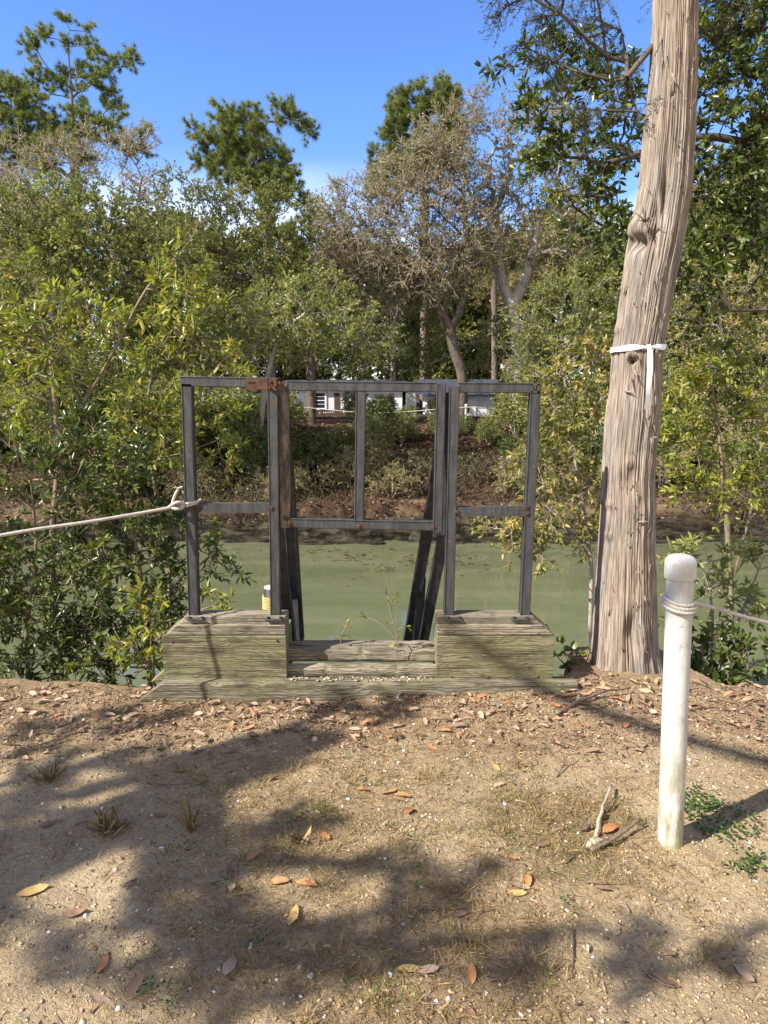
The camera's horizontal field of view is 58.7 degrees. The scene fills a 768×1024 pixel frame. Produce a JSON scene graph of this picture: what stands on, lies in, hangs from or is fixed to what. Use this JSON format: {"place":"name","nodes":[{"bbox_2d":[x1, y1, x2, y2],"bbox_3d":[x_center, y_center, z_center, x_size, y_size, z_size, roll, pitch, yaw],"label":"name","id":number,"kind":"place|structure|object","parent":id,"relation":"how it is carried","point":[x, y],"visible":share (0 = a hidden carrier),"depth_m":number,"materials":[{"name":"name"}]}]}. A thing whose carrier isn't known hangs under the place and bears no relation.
{"place":"outdoors","nodes":[
{"label":"outdoors","id":0,"kind":"place"},
{"bbox_2d":[0,393,767,1023],"bbox_3d":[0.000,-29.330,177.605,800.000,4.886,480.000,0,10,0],"label":"ground","id":1,"kind":"structure","parent":0,"point":[680,523],"depth_m":2.42,"materials":[{"name":"soil"}]},
{"bbox_2d":[0,383,44,451],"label":"shrub","id":2,"kind":"object","parent":1,"relation":"on","point":[7,415],"visible":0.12,"depth_m":20.19,"materials":[{"name":"green plant"}]},
{"bbox_2d":[0,161,48,416],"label":"forest tree","id":3,"kind":"object","parent":1,"relation":"on","point":[11,235],"visible":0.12,"depth_m":29.09,"materials":[{"name":"green plant"}]},
{"bbox_2d":[24,376,108,465],"bbox_3d":[-8.961,-2.585,19.445,2.376,2.751,3.179,0,10,-1],"label":"shrub","id":4,"kind":"object","parent":1,"relation":"on","point":[44,393],"visible":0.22,"depth_m":18.92,"materials":[{"name":"green plant"}]},
{"bbox_2d":[20,340,114,425],"bbox_3d":[-9.556,-3.733,20.858,2.772,3.210,3.709,2,10,11],"label":"shrub","id":5,"kind":"object","parent":1,"relation":"on","point":[78,377],"visible":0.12,"depth_m":20.26,"materials":[{"name":"plant"}]},
{"bbox_2d":[0,389,158,684],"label":"sapling","id":6,"kind":"object","parent":1,"relation":"on","point":[12,606],"visible":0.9,"depth_m":4.25,"materials":[{"name":"green plant"}]},
{"bbox_2d":[0,8,160,351],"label":"pine tree","id":7,"kind":"object","parent":1,"relation":"on","point":[22,110],"visible":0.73,"depth_m":38.25,"materials":[{"name":"green plant"}]},
{"bbox_2d":[0,112,187,377],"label":"oak tree","id":8,"kind":"object","parent":1,"relation":"on","point":[69,153],"visible":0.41,"depth_m":23.19,"materials":[{"name":"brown plant"}]},
{"bbox_2d":[78,804,131,838],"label":"grass tuft","id":9,"kind":"object","parent":1,"relation":"on","point":[114,821],"visible":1,"depth_m":2.52,"materials":[{"name":"plant"}]},
{"bbox_2d":[0,178,221,679],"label":"sapling","id":10,"kind":"object","parent":1,"relation":"on","point":[13,376],"visible":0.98,"depth_m":4.53,"materials":[{"name":"green plant"}]},
{"bbox_2d":[0,162,235,486],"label":"oak tree","id":11,"kind":"object","parent":1,"relation":"on","point":[47,239],"visible":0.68,"depth_m":15.70,"materials":[{"name":"green plant"}]},
{"bbox_2d":[75,422,177,491],"bbox_3d":[-6.962,-1.459,18.571,2.676,2.003,1.912,-9,13,-42],"label":"shrub","id":12,"kind":"object","parent":1,"relation":"on","point":[107,471],"visible":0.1,"depth_m":18.20,"materials":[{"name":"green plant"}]},
{"bbox_2d":[82,382,171,445],"bbox_3d":[-7.324,-2.750,20.198,2.294,2.403,3.211,2,10,13],"label":"shrub","id":13,"kind":"object","parent":1,"relation":"on","point":[105,405],"visible":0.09,"depth_m":19.55,"materials":[{"name":"green plant"}]},
{"bbox_2d":[30,464,256,687],"bbox_3d":[-1.540,0.881,4.530,1.463,2.408,0.810,0,10,0],"label":"sapling","id":14,"kind":"object","parent":1,"relation":"on","point":[106,574],"visible":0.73,"depth_m":4.37,"materials":[{"name":"green plant"}]},
{"bbox_2d":[92,207,236,396],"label":"forest tree","id":15,"kind":"object","parent":1,"relation":"on","point":[135,243],"visible":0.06,"depth_m":36.94,"materials":[{"name":"plant"}]},
{"bbox_2d":[103,574,234,686],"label":"sapling","id":16,"kind":"object","parent":1,"relation":"on","point":[151,662],"visible":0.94,"depth_m":4.13,"materials":[{"name":"green plant"}]},
{"bbox_2d":[79,271,260,628],"bbox_3d":[-1.737,0.602,5.812,1.499,5.087,0.934,0,10,0],"label":"sapling","id":17,"kind":"object","parent":1,"relation":"on","point":[175,413],"visible":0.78,"depth_m":5.45,"materials":[{"name":"green plant"}]},
{"bbox_2d":[138,394,215,476],"bbox_3d":[-5.836,-2.208,19.312,2.178,2.522,2.914,0,10,1],"label":"shrub","id":18,"kind":"object","parent":1,"relation":"on","point":[202,417],"visible":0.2,"depth_m":18.92,"materials":[{"name":"green plant"}]},
{"bbox_2d":[171,797,203,834],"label":"grass tuft","id":19,"kind":"object","parent":1,"relation":"on","point":[190,824],"visible":0.99,"depth_m":2.52,"materials":[{"name":"plant"}]},
{"bbox_2d":[149,460,232,501],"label":"shrub","id":20,"kind":"object","parent":1,"relation":"on","point":[202,485],"visible":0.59,"depth_m":17.82,"materials":[{"name":"green plant"}]},
{"bbox_2d":[156,444,227,494],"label":"shrub","id":21,"kind":"object","parent":1,"relation":"on","point":[214,474],"visible":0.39,"depth_m":18.38,"materials":[{"name":"green plant"}]},
{"bbox_2d":[165,213,241,398],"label":"forest tree","id":22,"kind":"object","parent":1,"relation":"on","point":[219,372],"visible":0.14,"depth_m":35.02,"materials":[{"name":"green plant"}]},
{"bbox_2d":[195,387,253,445],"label":"shrub","id":23,"kind":"object","parent":1,"relation":"on","point":[224,392],"visible":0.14,"depth_m":20.64,"materials":[{"name":"green plant"}]},
{"bbox_2d":[195,402,256,462],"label":"shrub","id":24,"kind":"object","parent":1,"relation":"on","point":[210,435],"visible":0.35,"depth_m":19.66,"materials":[{"name":"green plant"}]},
{"bbox_2d":[143,156,333,424],"bbox_3d":[-4.816,-7.268,23.079,6.345,8.834,2.964,0,10,0],"label":"oak tree","id":25,"kind":"object","parent":1,"relation":"on","point":[210,234],"visible":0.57,"depth_m":22.59,"materials":[{"name":"green plant"}]},
{"bbox_2d":[224,402,267,472],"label":"shrub","id":26,"kind":"object","parent":1,"relation":"on","point":[252,435],"visible":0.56,"depth_m":18.98,"materials":[{"name":"green plant"}]},
{"bbox_2d":[180,90,323,377],"bbox_3d":[-6.735,-13.424,36.230,7.637,16.082,3.008,0,10,0],"label":"pine tree","id":27,"kind":"object","parent":1,"relation":"on","point":[235,149],"visible":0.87,"depth_m":34.90,"materials":[{"name":"green plant"}]},
{"bbox_2d":[225,464,301,501],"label":"shrub","id":28,"kind":"object","parent":1,"relation":"on","point":[247,488],"visible":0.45,"depth_m":17.82,"materials":[{"name":"green plant"}]},
{"bbox_2d":[220,221,308,380],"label":"forest tree","id":29,"kind":"object","parent":1,"relation":"on","point":[252,266],"visible":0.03,"depth_m":42.21,"materials":[{"name":"plant"}]},
{"bbox_2d":[235,388,298,440],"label":"shrub","id":30,"kind":"object","parent":1,"relation":"on","point":[252,402],"visible":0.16,"depth_m":20.05,"materials":[{"name":"green plant"}]},
{"bbox_2d":[239,434,314,487],"bbox_3d":[-2.983,-1.430,18.886,2.141,1.602,1.530,-5,11,-27],"label":"shrub","id":31,"kind":"object","parent":1,"relation":"on","point":[264,457],"visible":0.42,"depth_m":18.59,"materials":[{"name":"green plant"}]},
{"bbox_2d":[259,466,315,501],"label":"shrub","id":32,"kind":"object","parent":1,"relation":"on","point":[298,482],"visible":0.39,"depth_m":18.05,"materials":[{"name":"green plant"}]},
{"bbox_2d":[262,390,312,433],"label":"shrub","id":33,"kind":"object","parent":1,"relation":"on","point":[299,412],"visible":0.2,"depth_m":21.54,"materials":[{"name":"green plant"}]},
{"bbox_2d":[257,452,339,497],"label":"shrub","id":34,"kind":"object","parent":1,"relation":"on","point":[319,470],"visible":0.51,"depth_m":18.40,"materials":[{"name":"green plant"}]},
{"bbox_2d":[246,251,363,381],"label":"forest tree","id":35,"kind":"object","parent":1,"relation":"on","point":[324,375],"visible":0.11,"depth_m":40.11,"materials":[{"name":"plant"}]},
{"bbox_2d":[203,258,411,467],"bbox_3d":[-2.270,-3.595,17.946,5.723,5.666,3.206,2,10,11],"label":"oak tree","id":36,"kind":"object","parent":1,"relation":"on","point":[256,327],"visible":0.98,"depth_m":17.54,"materials":[{"name":"green plant"}]},
{"bbox_2d":[274,207,343,351],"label":"pine tree","id":37,"kind":"object","parent":1,"relation":"on","point":[306,254],"visible":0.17,"depth_m":31.91,"materials":[{"name":"green plant"}]},
{"bbox_2d":[301,425,347,474],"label":"shrub","id":38,"kind":"object","parent":1,"relation":"on","point":[324,447],"visible":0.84,"depth_m":19.12,"materials":[{"name":"green plant"}]},
{"bbox_2d":[284,380,407,414],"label":"cottage","id":39,"kind":"structure","parent":1,"relation":"on","point":[330,400],"depth_m":33.53,"materials":[{"name":"white"}]},
{"bbox_2d":[317,445,381,487],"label":"shrub","id":40,"kind":"object","parent":1,"relation":"on","point":[332,468],"visible":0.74,"depth_m":18.52,"materials":[{"name":"green plant"}]},
{"bbox_2d":[132,775,572,1018],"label":"ground weeds","id":41,"kind":"object","parent":1,"relation":"on","point":[183,984],"visible":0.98,"depth_m":2.24,"materials":[{"name":"plant"}]},
{"bbox_2d":[139,639,577,702],"bbox_3d":[-0.161,0.897,3.832,2.398,0.260,0.360,0,10,0],"label":"timber step","id":42,"kind":"object","parent":1,"relation":"on","point":[173,690],"visible":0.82,"depth_m":3.67,"materials":[{"name":"grey wood"}]},
{"bbox_2d":[162,610,291,678],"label":"timber block","id":43,"kind":"structure","parent":42,"relation":"on","point":[234,644],"depth_m":3.69,"materials":[{"name":"grey wood"}]},
{"bbox_2d":[179,376,540,621],"bbox_3d":[-0.129,-0.058,3.615,1.866,1.298,0.114,0,10,0],"label":"gate frame","id":44,"kind":"object","parent":43,"relation":"on","point":[277,507],"visible":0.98,"depth_m":3.59,"materials":[{"name":"black paint"}]},
{"bbox_2d":[0,486,201,536],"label":"tied rope","id":45,"kind":"object","parent":44,"relation":"attached to","point":[173,505],"visible":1,"depth_m":3.40,"materials":[{"name":"fabric"}]},
{"bbox_2d":[281,399,303,640],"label":"diagonal braces","id":46,"kind":"object","parent":44,"relation":"attached to","point":[291,596],"visible":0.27,"depth_m":4.20,"materials":[{"name":"black paint"}]},
{"bbox_2d":[403,392,447,640],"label":"diagonal braces","id":47,"kind":"object","parent":44,"relation":"attached to","point":[420,613],"visible":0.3,"depth_m":4.18,"materials":[{"name":"black paint"}]},
{"bbox_2d":[433,610,553,678],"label":"timber block","id":48,"kind":"structure","parent":42,"relation":"on","point":[495,644],"depth_m":3.69,"materials":[{"name":"grey wood"}]},
{"bbox_2d":[321,233,400,379],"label":"forest tree","id":49,"kind":"object","parent":1,"relation":"on","point":[360,365],"visible":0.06,"depth_m":41.88,"materials":[{"name":"green plant"}]},
{"bbox_2d":[343,412,397,452],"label":"shrub","id":50,"kind":"object","parent":1,"relation":"on","point":[378,429],"visible":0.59,"depth_m":20.14,"materials":[{"name":"green plant"}]},
{"bbox_2d":[347,431,401,475],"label":"shrub","id":51,"kind":"object","parent":1,"relation":"on","point":[368,453],"visible":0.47,"depth_m":19.19,"materials":[{"name":"green plant"}]},
{"bbox_2d":[350,397,401,437],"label":"shrub","id":52,"kind":"object","parent":1,"relation":"on","point":[380,408],"visible":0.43,"depth_m":20.97,"materials":[{"name":"green plant"}]},
{"bbox_2d":[0,685,767,1023],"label":"sand crumbs","id":53,"kind":"object","parent":1,"relation":"on","point":[94,947],"visible":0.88,"depth_m":2.36,"materials":[{"name":"sand"}]},
{"bbox_2d":[0,423,767,525],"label":"leaf cover","id":54,"kind":"object","parent":1,"relation":"on","point":[343,484],"visible":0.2,"depth_m":18.51,"materials":[{"name":"brown plant"}]},
{"bbox_2d":[0,419,767,525],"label":"dry grass","id":55,"kind":"structure","parent":1,"relation":"on","point":[209,499],"depth_m":17.99,"materials":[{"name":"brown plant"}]},
{"bbox_2d":[0,689,767,1023],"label":"pebbles","id":56,"kind":"object","parent":1,"relation":"on","point":[84,1021],"visible":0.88,"depth_m":2.20,"materials":[{"name":"stone"}]},
{"bbox_2d":[0,670,767,1023],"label":"leaf litter","id":57,"kind":"object","parent":1,"relation":"on","point":[252,712],"visible":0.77,"depth_m":3.38,"materials":[{"name":"plant"}]},
{"bbox_2d":[262,282,510,406],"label":"oak tree","id":58,"kind":"object","parent":1,"relation":"on","point":[392,368],"visible":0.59,"depth_m":27.10,"materials":[{"name":"green plant"}]},
{"bbox_2d":[365,460,422,497],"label":"shrub","id":59,"kind":"object","parent":1,"relation":"on","point":[374,483],"visible":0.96,"depth_m":18.18,"materials":[{"name":"green plant"}]},
{"bbox_2d":[367,439,432,486],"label":"shrub","id":60,"kind":"object","parent":1,"relation":"on","point":[402,459],"visible":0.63,"depth_m":19.00,"materials":[{"name":"green plant"}]},
{"bbox_2d":[365,260,435,404],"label":"forest tree","id":61,"kind":"object","parent":1,"relation":"on","point":[397,378],"visible":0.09,"depth_m":47.90,"materials":[{"name":"plant"}]},
{"bbox_2d":[387,410,422,444],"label":"shrub","id":62,"kind":"object","parent":1,"relation":"on","point":[410,427],"visible":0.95,"depth_m":20.93,"materials":[{"name":"green plant"}]},
{"bbox_2d":[294,76,517,419],"bbox_3d":[0.773,-9.162,24.714,8.031,12.030,3.568,0,10,0],"label":"oak tree","id":63,"kind":"object","parent":1,"relation":"on","point":[418,278],"visible":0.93,"depth_m":24.24,"materials":[{"name":"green plant"}]},
{"bbox_2d":[362,68,467,409],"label":"pine tree","id":64,"kind":"object","parent":1,"relation":"on","point":[400,108],"visible":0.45,"depth_m":36.54,"materials":[{"name":"green plant"}]},
{"bbox_2d":[390,452,466,496],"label":"shrub","id":65,"kind":"object","parent":1,"relation":"on","point":[417,467],"visible":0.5,"depth_m":18.57,"materials":[{"name":"green plant"}]},
{"bbox_2d":[396,269,486,399],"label":"forest tree","id":66,"kind":"object","parent":1,"relation":"on","point":[467,321],"visible":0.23,"depth_m":40.61,"materials":[{"name":"plant"}]},
{"bbox_2d":[413,447,497,487],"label":"shrub","id":67,"kind":"object","parent":1,"relation":"on","point":[471,462],"visible":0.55,"depth_m":18.88,"materials":[{"name":"green plant"}]},
{"bbox_2d":[416,379,499,416],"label":"cottage","id":68,"kind":"structure","parent":1,"relation":"on","point":[479,400],"depth_m":30.64,"materials":[{"name":"white"}]},
{"bbox_2d":[473,413,505,445],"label":"shrub","id":69,"kind":"object","parent":1,"relation":"on","point":[489,430],"visible":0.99,"depth_m":20.62,"materials":[{"name":"green plant"}]},
{"bbox_2d":[457,222,531,406],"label":"forest tree","id":70,"kind":"object","parent":1,"relation":"on","point":[481,298],"visible":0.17,"depth_m":40.60,"materials":[{"name":"green plant"}]},
{"bbox_2d":[469,225,523,412],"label":"pine tree","id":71,"kind":"object","parent":1,"relation":"on","point":[493,283],"visible":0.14,"depth_m":31.69,"materials":[{"name":"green plant"}]},
{"bbox_2d":[458,447,541,487],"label":"shrub","id":72,"kind":"object","parent":1,"relation":"on","point":[489,466],"visible":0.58,"depth_m":18.89,"materials":[{"name":"green plant"}]},
{"bbox_2d":[482,393,545,435],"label":"shrub","id":73,"kind":"object","parent":1,"relation":"on","point":[513,415],"visible":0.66,"depth_m":21.03,"materials":[{"name":"green plant"}]},
{"bbox_2d":[490,450,548,495],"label":"shrub","id":74,"kind":"object","parent":1,"relation":"on","point":[502,472],"visible":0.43,"depth_m":18.09,"materials":[{"name":"green plant"}]},
{"bbox_2d":[491,427,557,472],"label":"shrub","id":75,"kind":"object","parent":1,"relation":"on","point":[510,442],"visible":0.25,"depth_m":19.16,"materials":[{"name":"green plant"}]},
{"bbox_2d":[488,221,575,384],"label":"forest tree","id":76,"kind":"object","parent":1,"relation":"on","point":[513,278],"visible":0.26,"depth_m":37.51,"materials":[{"name":"green plant"}]},
{"bbox_2d":[446,78,619,402],"bbox_3d":[5.437,-9.495,25.713,6.864,12.317,2.899,0,10,0],"label":"oak tree","id":77,"kind":"object","parent":1,"relation":"on","point":[532,255],"visible":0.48,"depth_m":25.31,"materials":[{"name":"grey plant"}]},
{"bbox_2d":[469,324,611,646],"bbox_3d":[1.573,0.686,6.835,1.501,4.975,0.831,0,10,0],"label":"tree","id":78,"kind":"object","parent":1,"relation":"on","point":[581,387],"visible":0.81,"depth_m":6.56,"materials":[{"name":"green plant"}]},
{"bbox_2d":[493,255,622,404],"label":"oak tree","id":79,"kind":"object","parent":1,"relation":"on","point":[567,322],"visible":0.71,"depth_m":21.15,"materials":[{"name":"green plant"}]},
{"bbox_2d":[515,199,603,380],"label":"forest tree","id":80,"kind":"object","parent":1,"relation":"on","point":[555,221],"visible":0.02,"depth_m":42.50,"materials":[{"name":"green plant"}]},
{"bbox_2d":[542,392,597,454],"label":"shrub","id":81,"kind":"object","parent":1,"relation":"on","point":[565,410],"visible":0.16,"depth_m":19.62,"materials":[{"name":"green plant"}]},
{"bbox_2d":[554,635,592,672],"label":"vine","id":82,"kind":"object","parent":1,"relation":"on","point":[572,647],"visible":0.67,"depth_m":4.11,"materials":[{"name":"green plant"}]},
{"bbox_2d":[553,374,609,437],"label":"shrub","id":83,"kind":"object","parent":1,"relation":"on","point":[599,386],"visible":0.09,"depth_m":20.29,"materials":[{"name":"green plant"}]},
{"bbox_2d":[562,422,603,480],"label":"shrub","id":84,"kind":"object","parent":1,"relation":"on","point":[594,447],"visible":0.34,"depth_m":18.49,"materials":[{"name":"green plant"}]},
{"bbox_2d":[586,784,611,847],"bbox_3d":[0.846,1.153,2.589,0.066,0.036,0.416,6,11,29],"label":"stick","id":85,"kind":"object","parent":1,"relation":"on","point":[596,838],"visible":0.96,"depth_m":2.50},
{"bbox_2d":[474,0,767,674],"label":"cedar tree","id":86,"kind":"object","parent":1,"relation":"on","point":[624,638],"visible":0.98,"depth_m":3.61,"materials":[{"name":"brown plant"}]},
{"bbox_2d":[610,344,666,408],"bbox_3d":[1.395,-0.748,3.778,0.293,0.345,0.293,7,12,36],"label":"marking tape","id":87,"kind":"object","parent":86,"relation":"attached to","point":[649,347],"visible":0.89,"depth_m":3.62,"materials":[{"name":"white plastic"}]},
{"bbox_2d":[474,0,767,312],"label":"live oak","id":88,"kind":"object","parent":1,"relation":"on","point":[752,138],"visible":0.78,"depth_m":4.88,"materials":[{"name":"green plant"}]},
{"bbox_2d":[560,229,687,383],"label":"forest tree","id":89,"kind":"object","parent":1,"relation":"on","point":[612,262],"visible":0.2,"depth_m":34.90,"materials":[{"name":"plant"}]},
{"bbox_2d":[602,357,684,441],"bbox_3d":[7.979,-3.318,20.776,3.444,2.980,2.574,-6,12,-33],"label":"shrub","id":90,"kind":"object","parent":1,"relation":"on","point":[668,374],"visible":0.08,"depth_m":20.14,"materials":[{"name":"green plant"}]},
{"bbox_2d":[657,553,696,849],"bbox_3d":[1.005,0.790,2.373,0.142,1.322,0.100,0,10,0],"label":"pipe post","id":91,"kind":"object","parent":1,"relation":"on","point":[680,572],"visible":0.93,"depth_m":2.32,"materials":[{"name":"white plastic"}]},
{"bbox_2d":[661,593,767,623],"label":"fence rope","id":92,"kind":"object","parent":91,"relation":"attached to","point":[667,603],"visible":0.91,"depth_m":2.27,"materials":[{"name":"fabric"}]},
{"bbox_2d":[655,436,705,486],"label":"shrub","id":93,"kind":"object","parent":1,"relation":"on","point":[660,473],"visible":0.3,"depth_m":18.42,"materials":[{"name":"green plant"}]},
{"bbox_2d":[658,394,720,465],"bbox_3d":[8.603,-2.316,19.825,2.161,2.321,2.954,-3,10,-14],"label":"shrub","id":94,"kind":"object","parent":1,"relation":"on","point":[678,430],"visible":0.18,"depth_m":19.35,"materials":[{"name":"green plant"}]},
{"bbox_2d":[656,334,767,680],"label":"tree","id":95,"kind":"object","parent":1,"relation":"on","point":[694,379],"visible":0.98,"depth_m":5.55,"materials":[{"name":"green plant"}]},
{"bbox_2d":[656,526,767,672],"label":"shrub","id":96,"kind":"object","parent":1,"relation":"on","point":[744,591],"visible":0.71,"depth_m":4.63,"materials":[{"name":"green plant"}]},
{"bbox_2d":[662,251,767,425],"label":"oak tree","id":97,"kind":"object","parent":1,"relation":"on","point":[732,321],"visible":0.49,"depth_m":21.08,"materials":[{"name":"green plant"}]},
{"bbox_2d":[662,193,767,405],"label":"forest tree","id":98,"kind":"object","parent":1,"relation":"on","point":[685,259],"visible":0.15,"depth_m":30.48,"materials":[{"name":"plant"}]},
{"bbox_2d":[683,390,767,469],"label":"shrub","id":99,"kind":"object","parent":1,"relation":"on","point":[727,428],"visible":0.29,"depth_m":19.44,"materials":[{"name":"green plant"}]},
{"bbox_2d":[684,782,767,876],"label":"ground weeds","id":100,"kind":"object","parent":1,"relation":"on","point":[723,831],"visible":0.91,"depth_m":2.55,"materials":[{"name":"plant"}]},
{"bbox_2d":[690,619,767,684],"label":"vine","id":101,"kind":"object","parent":1,"relation":"on","point":[713,669],"visible":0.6,"depth_m":4.24,"materials":[{"name":"green plant"}]},
{"bbox_2d":[698,348,767,427],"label":"shrub","id":102,"kind":"object","parent":1,"relation":"on","point":[756,366],"visible":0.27,"depth_m":20.78,"materials":[{"name":"green plant"}]},
{"bbox_2d":[703,431,767,486],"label":"shrub","id":103,"kind":"object","parent":1,"relation":"on","point":[737,448],"visible":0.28,"depth_m":18.38,"materials":[{"name":"green plant"}]},
{"bbox_2d":[0,692,767,1023],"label":"dry grass","id":104,"kind":"structure","parent":0,"point":[444,888],"depth_m":2.23,"materials":[{"name":"plant"}]},
{"bbox_2d":[0,539,767,687],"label":"water","id":105,"kind":"structure","parent":0,"point":[335,594],"depth_m":12.68,"materials":[{"name":"liquid"}]},
{"bbox_2d":[0,0,767,379],"label":"sky","id":106,"kind":"structure","parent":0,"point":[339,59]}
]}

